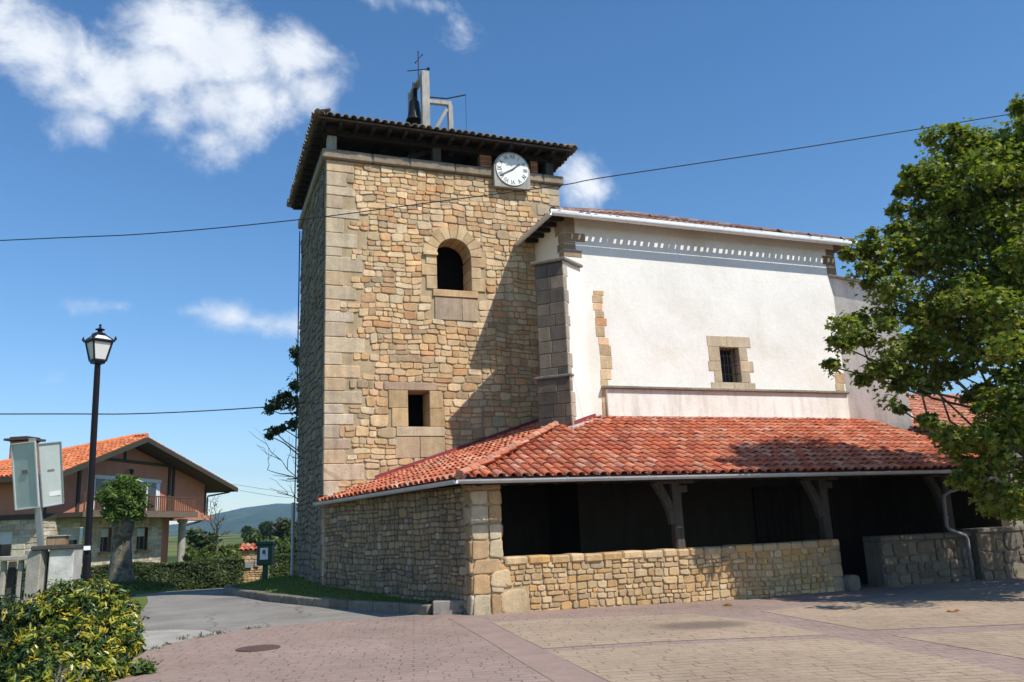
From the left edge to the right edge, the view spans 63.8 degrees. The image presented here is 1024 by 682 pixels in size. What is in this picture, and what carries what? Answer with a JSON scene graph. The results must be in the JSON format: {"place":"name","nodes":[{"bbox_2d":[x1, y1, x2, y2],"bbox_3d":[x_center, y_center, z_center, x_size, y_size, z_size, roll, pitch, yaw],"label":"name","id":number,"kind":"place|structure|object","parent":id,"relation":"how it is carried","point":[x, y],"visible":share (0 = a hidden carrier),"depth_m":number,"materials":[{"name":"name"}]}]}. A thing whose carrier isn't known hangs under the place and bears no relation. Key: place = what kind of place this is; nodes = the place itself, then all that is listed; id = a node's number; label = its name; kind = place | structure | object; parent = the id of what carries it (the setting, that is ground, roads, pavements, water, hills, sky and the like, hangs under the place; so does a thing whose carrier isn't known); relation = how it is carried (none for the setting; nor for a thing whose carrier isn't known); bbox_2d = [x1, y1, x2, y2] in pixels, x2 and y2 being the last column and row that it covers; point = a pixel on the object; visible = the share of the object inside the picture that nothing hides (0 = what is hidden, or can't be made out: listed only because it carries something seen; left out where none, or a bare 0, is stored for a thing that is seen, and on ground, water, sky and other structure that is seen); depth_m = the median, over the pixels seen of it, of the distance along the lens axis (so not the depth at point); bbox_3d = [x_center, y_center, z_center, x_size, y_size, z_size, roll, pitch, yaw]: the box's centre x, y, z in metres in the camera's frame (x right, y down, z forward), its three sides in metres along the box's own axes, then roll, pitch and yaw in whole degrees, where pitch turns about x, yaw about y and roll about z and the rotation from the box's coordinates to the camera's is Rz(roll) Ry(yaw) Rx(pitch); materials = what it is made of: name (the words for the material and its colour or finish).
{"place":"outdoors","nodes":[
{"label":"outdoors","id":0,"kind":"place"},
{"bbox_2d":[5,597,147,660],"bbox_3d":[-12.999,5.173,13.240,13.400,0.287,23.500,2,-13,-21],"label":"planting bed","id":1,"kind":"object","parent":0,"point":[143,601],"visible":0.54,"depth_m":20.59,"materials":[{"name":"green plant"}]},
{"bbox_2d":[0,593,46,681],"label":"dark shrub","id":2,"kind":"object","parent":1,"relation":"on","point":[7,630],"visible":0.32,"depth_m":9.68,"materials":[{"name":"green plant"}]},
{"bbox_2d":[10,438,63,545],"bbox_3d":[-9.585,3.805,16.484,1.027,3.657,0.731,9,-17,-40],"label":"road sign","id":3,"kind":"object","parent":1,"relation":"on","point":[27,473],"visible":0.98,"depth_m":16.63,"materials":[{"name":"grey metal"}]},
{"bbox_2d":[31,535,83,615],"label":"gate pillar","id":4,"kind":"structure","parent":1,"relation":"on","point":[64,561],"depth_m":16.05,"materials":[{"name":"paint"}]},
{"bbox_2d":[0,574,149,681],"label":"variegated shrub","id":5,"kind":"object","parent":1,"relation":"on","point":[85,627],"visible":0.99,"depth_m":9.29,"materials":[{"name":"green plant"}]},
{"bbox_2d":[80,324,116,581],"bbox_3d":[-6.281,2.154,12.327,0.486,4.750,1.384,2,-13,-21],"label":"street lamp","id":6,"kind":"object","parent":1,"relation":"on","point":[98,343],"visible":0.82,"depth_m":12.26,"materials":[{"name":"metal"}]},
{"bbox_2d":[123,652,160,675],"bbox_3d":[-4.471,3.721,9.387,0.910,0.409,0.409,-2,-13,0],"label":"weed clump","id":7,"kind":"object","parent":1,"relation":"on","point":[144,666],"visible":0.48,"depth_m":9.32,"materials":[{"name":"green plant"}]},
{"bbox_2d":[96,580,177,594],"bbox_3d":[-12.626,7.699,25.682,4.180,0.340,3.800,2,-13,-21],"label":"grass mound","id":8,"kind":"object","parent":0,"point":[137,592],"depth_m":25.09,"materials":[{"name":"green plant"}]},
{"bbox_2d":[94,473,153,596],"bbox_3d":[-12.377,6.096,25.841,1.761,3.800,1.919,8,-17,-40],"label":"pollard tree","id":9,"kind":"object","parent":8,"relation":"on","point":[123,499],"visible":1,"depth_m":25.71,"materials":[{"name":"green plant"}]},
{"bbox_2d":[8,503,297,537],"bbox_3d":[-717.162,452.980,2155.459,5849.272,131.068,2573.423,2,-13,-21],"label":"mountain","id":10,"kind":"structure","parent":0,"point":[240,518],"depth_m":2384.15,"materials":[{"name":"green plant"}]},
{"bbox_2d":[79,534,269,659],"bbox_3d":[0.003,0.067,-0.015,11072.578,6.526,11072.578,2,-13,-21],"label":"ground","id":11,"kind":"structure","parent":0,"point":[233,539],"depth_m":241.87,"materials":[{"name":"green plant"}]},
{"bbox_2d":[0,550,47,607],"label":"concrete fence","id":12,"kind":"object","parent":11,"relation":"on","point":[36,572],"visible":0.59,"depth_m":15.93,"materials":[{"name":"grey concrete"}]},
{"bbox_2d":[0,433,237,572],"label":"chalet house","id":13,"kind":"structure","parent":11,"relation":"on","point":[180,487],"depth_m":40.98,"materials":[{"name":"stone"}]},
{"bbox_2d":[0,530,12,555],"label":"window","id":14,"kind":"structure","parent":13,"relation":"in","point":[5,536],"depth_m":35.99,"materials":[{"name":"white glass"}]},
{"bbox_2d":[60,527,82,555],"bbox_3d":[-20.072,9.147,37.433,0.430,1.300,1.760,-4,-13,8],"label":"window","id":15,"kind":"structure","parent":13,"relation":"in","point":[74,532],"depth_m":37.81,"materials":[{"name":"grey glass"}]},
{"bbox_2d":[98,527,110,554],"bbox_3d":[-19.680,9.680,39.844,0.430,1.280,1.080,-4,-13,8],"label":"window","id":16,"kind":"structure","parent":13,"relation":"in","point":[104,531],"depth_m":39.99,"materials":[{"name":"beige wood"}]},
{"bbox_2d":[94,475,161,510],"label":"balcony door","id":17,"kind":"structure","parent":13,"relation":"in","point":[154,489],"depth_m":43.18,"materials":[{"name":"white glass"}]},
{"bbox_2d":[135,527,151,552],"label":"window","id":18,"kind":"structure","parent":13,"relation":"in","point":[140,530],"depth_m":42.85,"materials":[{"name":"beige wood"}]},
{"bbox_2d":[4,557,244,599],"bbox_3d":[-16.821,8.826,30.023,13.460,1.280,1.188,2,-13,-21],"label":"clipped hedge","id":19,"kind":"object","parent":11,"relation":"on","point":[200,573],"visible":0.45,"depth_m":31.33,"materials":[{"name":"green plant"}]},
{"bbox_2d":[182,549,203,560],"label":"field tree","id":20,"kind":"object","parent":11,"relation":"on","point":[190,554],"visible":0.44,"depth_m":41.58,"materials":[{"name":"green plant"}]},
{"bbox_2d":[185,526,222,552],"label":"tree","id":21,"kind":"object","parent":11,"relation":"on","point":[195,540],"visible":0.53,"depth_m":59.35,"materials":[{"name":"green plant"}]},
{"bbox_2d":[197,542,218,558],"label":"field tree","id":22,"kind":"object","parent":11,"relation":"on","point":[205,551],"visible":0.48,"depth_m":47.48,"materials":[{"name":"green plant"}]},
{"bbox_2d":[190,494,232,552],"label":"thin tree","id":23,"kind":"object","parent":11,"relation":"on","point":[216,529],"visible":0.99,"depth_m":40.10,"materials":[{"name":"brown plant"}]},
{"bbox_2d":[207,552,224,562],"bbox_3d":[-13.717,10.441,37.849,1.063,1.428,1.192,2,-13,-21],"label":"field tree","id":24,"kind":"object","parent":11,"relation":"on","point":[217,555],"visible":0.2,"depth_m":37.82,"materials":[{"name":"green plant"}]},
{"bbox_2d":[215,540,235,552],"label":"field tree","id":25,"kind":"object","parent":11,"relation":"on","point":[222,548],"visible":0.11,"depth_m":43.70,"materials":[{"name":"green plant"}]},
{"bbox_2d":[223,548,240,564],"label":"field tree","id":26,"kind":"object","parent":11,"relation":"on","point":[229,552],"visible":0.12,"depth_m":42.61,"materials":[{"name":"green plant"}]},
{"bbox_2d":[225,542,241,558],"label":"field tree","id":27,"kind":"object","parent":11,"relation":"on","point":[237,547],"visible":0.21,"depth_m":45.72,"materials":[{"name":"green plant"}]},
{"bbox_2d":[240,525,255,543],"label":"tree","id":28,"kind":"object","parent":11,"relation":"on","point":[245,530],"visible":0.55,"depth_m":169.24,"materials":[{"name":"green plant"}]},
{"bbox_2d":[239,543,262,582],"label":"stone pillar","id":29,"kind":"structure","parent":11,"relation":"on","point":[252,570],"depth_m":33.61,"materials":[{"name":"stone"}]},
{"bbox_2d":[245,529,262,543],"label":"field tree","id":30,"kind":"object","parent":11,"relation":"on","point":[254,535],"visible":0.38,"depth_m":69.63,"materials":[{"name":"green plant"}]},
{"bbox_2d":[257,521,274,540],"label":"tree","id":31,"kind":"object","parent":11,"relation":"on","point":[265,527],"visible":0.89,"depth_m":158.79,"materials":[{"name":"green plant"}]},
{"bbox_2d":[249,428,297,498],"bbox_3d":[-8.954,6.579,34.567,4.046,6.176,1.411,-6,-13,15],"label":"bare tree","id":32,"kind":"object","parent":11,"relation":"on","point":[284,465],"visible":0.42,"depth_m":34.86,"materials":[{"name":"brown plant"}]},
{"bbox_2d":[265,535,284,545],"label":"field tree","id":33,"kind":"object","parent":11,"relation":"on","point":[276,539],"visible":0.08,"depth_m":74.51,"materials":[{"name":"green plant"}]},
{"bbox_2d":[268,553,296,577],"bbox_3d":[-7.093,9.473,34.722,6.204,1.305,1.179,2,-13,-21],"label":"clipped hedge","id":34,"kind":"object","parent":11,"relation":"on","point":[280,567],"visible":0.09,"depth_m":33.48,"materials":[{"name":"green plant"}]},
{"bbox_2d":[268,517,297,542],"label":"tree","id":35,"kind":"object","parent":11,"relation":"on","point":[282,530],"visible":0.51,"depth_m":88.83,"materials":[{"name":"green plant"}]},
{"bbox_2d":[275,541,290,557],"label":"field tree","id":36,"kind":"object","parent":11,"relation":"on","point":[282,547],"visible":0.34,"depth_m":54.76,"materials":[{"name":"green plant"}]},
{"bbox_2d":[284,531,297,552],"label":"field tree","id":37,"kind":"object","parent":11,"relation":"on","point":[288,539],"visible":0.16,"depth_m":59.63,"materials":[{"name":"green plant"}]},
{"bbox_2d":[224,583,432,614],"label":"kerb","id":38,"kind":"structure","parent":11,"relation":"on","point":[391,607],"depth_m":16.53,"materials":[{"name":"grey concrete"}]},
{"bbox_2d":[286,51,578,584],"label":"bell tower","id":39,"kind":"structure","parent":11,"relation":"on","point":[417,328],"depth_m":21.52,"materials":[{"name":"stone"}]},
{"bbox_2d":[0,402,304,414],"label":"overhead cable","id":40,"kind":"object","parent":39,"relation":"attached to","point":[130,413],"visible":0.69,"depth_m":21.20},
{"bbox_2d":[0,114,1008,240],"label":"overhead cable","id":41,"kind":"object","parent":39,"relation":"attached to","point":[496,193],"visible":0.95,"depth_m":17.99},
{"bbox_2d":[313,415,1022,614],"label":"church porch","id":42,"kind":"object","parent":11,"relation":"on","point":[469,523],"visible":0.93,"depth_m":16.82,"materials":[{"name":"tile"}]},
{"bbox_2d":[752,486,805,542],"bbox_3d":[6.968,4.941,21.300,1.500,2.300,0.095,2,-13,-21],"label":"door","id":43,"kind":"structure","parent":42,"relation":"in","point":[778,511],"depth_m":21.35,"materials":[{"name":"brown wood"}]},
{"bbox_2d":[515,206,912,571],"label":"church nave","id":44,"kind":"structure","parent":11,"relation":"on","point":[639,314],"depth_m":21.63,"materials":[{"name":"paint"}]},
{"bbox_2d":[706,336,755,388],"bbox_3d":[5.773,0.630,22.188,1.436,1.466,0.458,2,-13,-21],"label":"window","id":45,"kind":"structure","parent":44,"relation":"in","point":[730,365],"depth_m":22.09,"materials":[{"name":"stone"}]},
{"bbox_2d":[957,525,1023,579],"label":"stone wall","id":46,"kind":"structure","parent":11,"relation":"on","point":[997,552],"depth_m":18.35,"materials":[{"name":"beige stone"}]},
{"bbox_2d":[140,629,216,649],"bbox_3d":[-5.232,4.606,12.828,1.254,0.001,2.781,5,-15,-31],"label":"concrete apron","id":47,"kind":"object","parent":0,"point":[158,638],"visible":0.75,"depth_m":12.94,"materials":[{"name":"grey concrete"}]},
{"bbox_2d":[4,588,418,650],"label":"asphalt road","id":48,"kind":"structure","parent":0,"point":[215,609],"depth_m":16.20,"materials":[{"name":"grey asphalt"}]},
{"bbox_2d":[145,610,462,650],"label":"weeds","id":49,"kind":"object","parent":48,"relation":"on","point":[217,632],"visible":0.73,"depth_m":12.60,"materials":[{"name":"green plant"}]},
{"bbox_2d":[261,339,299,453],"bbox_3d":[-7.979,4.287,33.778,3.243,10.215,4.246,19,-25,-59],"label":"tree","id":50,"kind":"object","parent":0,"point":[285,397],"visible":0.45,"depth_m":33.87,"materials":[{"name":"green plant"}]},
{"bbox_2d":[232,574,463,609],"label":"lawn","id":51,"kind":"structure","parent":0,"point":[269,589],"depth_m":18.66,"materials":[{"name":"green plant"}]},
{"bbox_2d":[256,541,275,578],"bbox_3d":[-7.189,6.500,24.000,0.500,1.270,0.400,-2,-13,0],"label":"green bin","id":52,"kind":"object","parent":51,"relation":"on","point":[265,553],"visible":0.91,"depth_m":23.91,"materials":[{"name":"metal"}]},
{"bbox_2d":[0,0,1023,527],"label":"sky","id":53,"kind":"structure","parent":0,"point":[118,117],"materials":[{"name":"blue"}]},
{"bbox_2d":[104,576,1023,681],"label":"square paving","id":54,"kind":"structure","parent":0,"point":[432,648],"depth_m":10.59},
{"bbox_2d":[236,644,280,651],"bbox_3d":[-3.406,4.117,11.044,0.580,0.015,0.580,2,-13,-21],"label":"manhole cover","id":55,"kind":"object","parent":54,"relation":"on","point":[256,648],"visible":1,"depth_m":10.97,"materials":[{"name":"metal"}]},
{"bbox_2d":[433,599,464,614],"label":"kerb block","id":56,"kind":"structure","parent":54,"relation":"on","point":[444,607],"depth_m":14.41,"materials":[{"name":"concrete"}]},
{"bbox_2d":[449,616,607,681],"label":"paving band","id":57,"kind":"object","parent":54,"relation":"on","point":[550,665],"visible":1,"depth_m":9.64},
{"bbox_2d":[492,614,828,647],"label":"paving panel","id":58,"kind":"structure","parent":54,"relation":"on","point":[558,633],"depth_m":11.41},
{"bbox_2d":[551,638,1023,681],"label":"paving panel","id":59,"kind":"structure","parent":54,"relation":"on","point":[823,660],"depth_m":8.40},
{"bbox_2d":[764,585,1023,629],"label":"paving panel","id":60,"kind":"structure","parent":54,"relation":"on","point":[1001,605],"depth_m":13.05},
{"bbox_2d":[818,92,1023,526],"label":"plane tree","id":61,"kind":"object","parent":60,"relation":"on","point":[970,179],"visible":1,"depth_m":15.20,"materials":[{"name":"green plant"}]},
{"bbox_2d":[894,630,1023,657],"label":"paving panel","id":62,"kind":"structure","parent":54,"relation":"on","point":[1009,643],"depth_m":9.71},
{"bbox_2d":[908,393,1023,525],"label":"annex building","id":63,"kind":"structure","parent":0,"point":[917,406],"depth_m":24.77,"materials":[{"name":"tile"}]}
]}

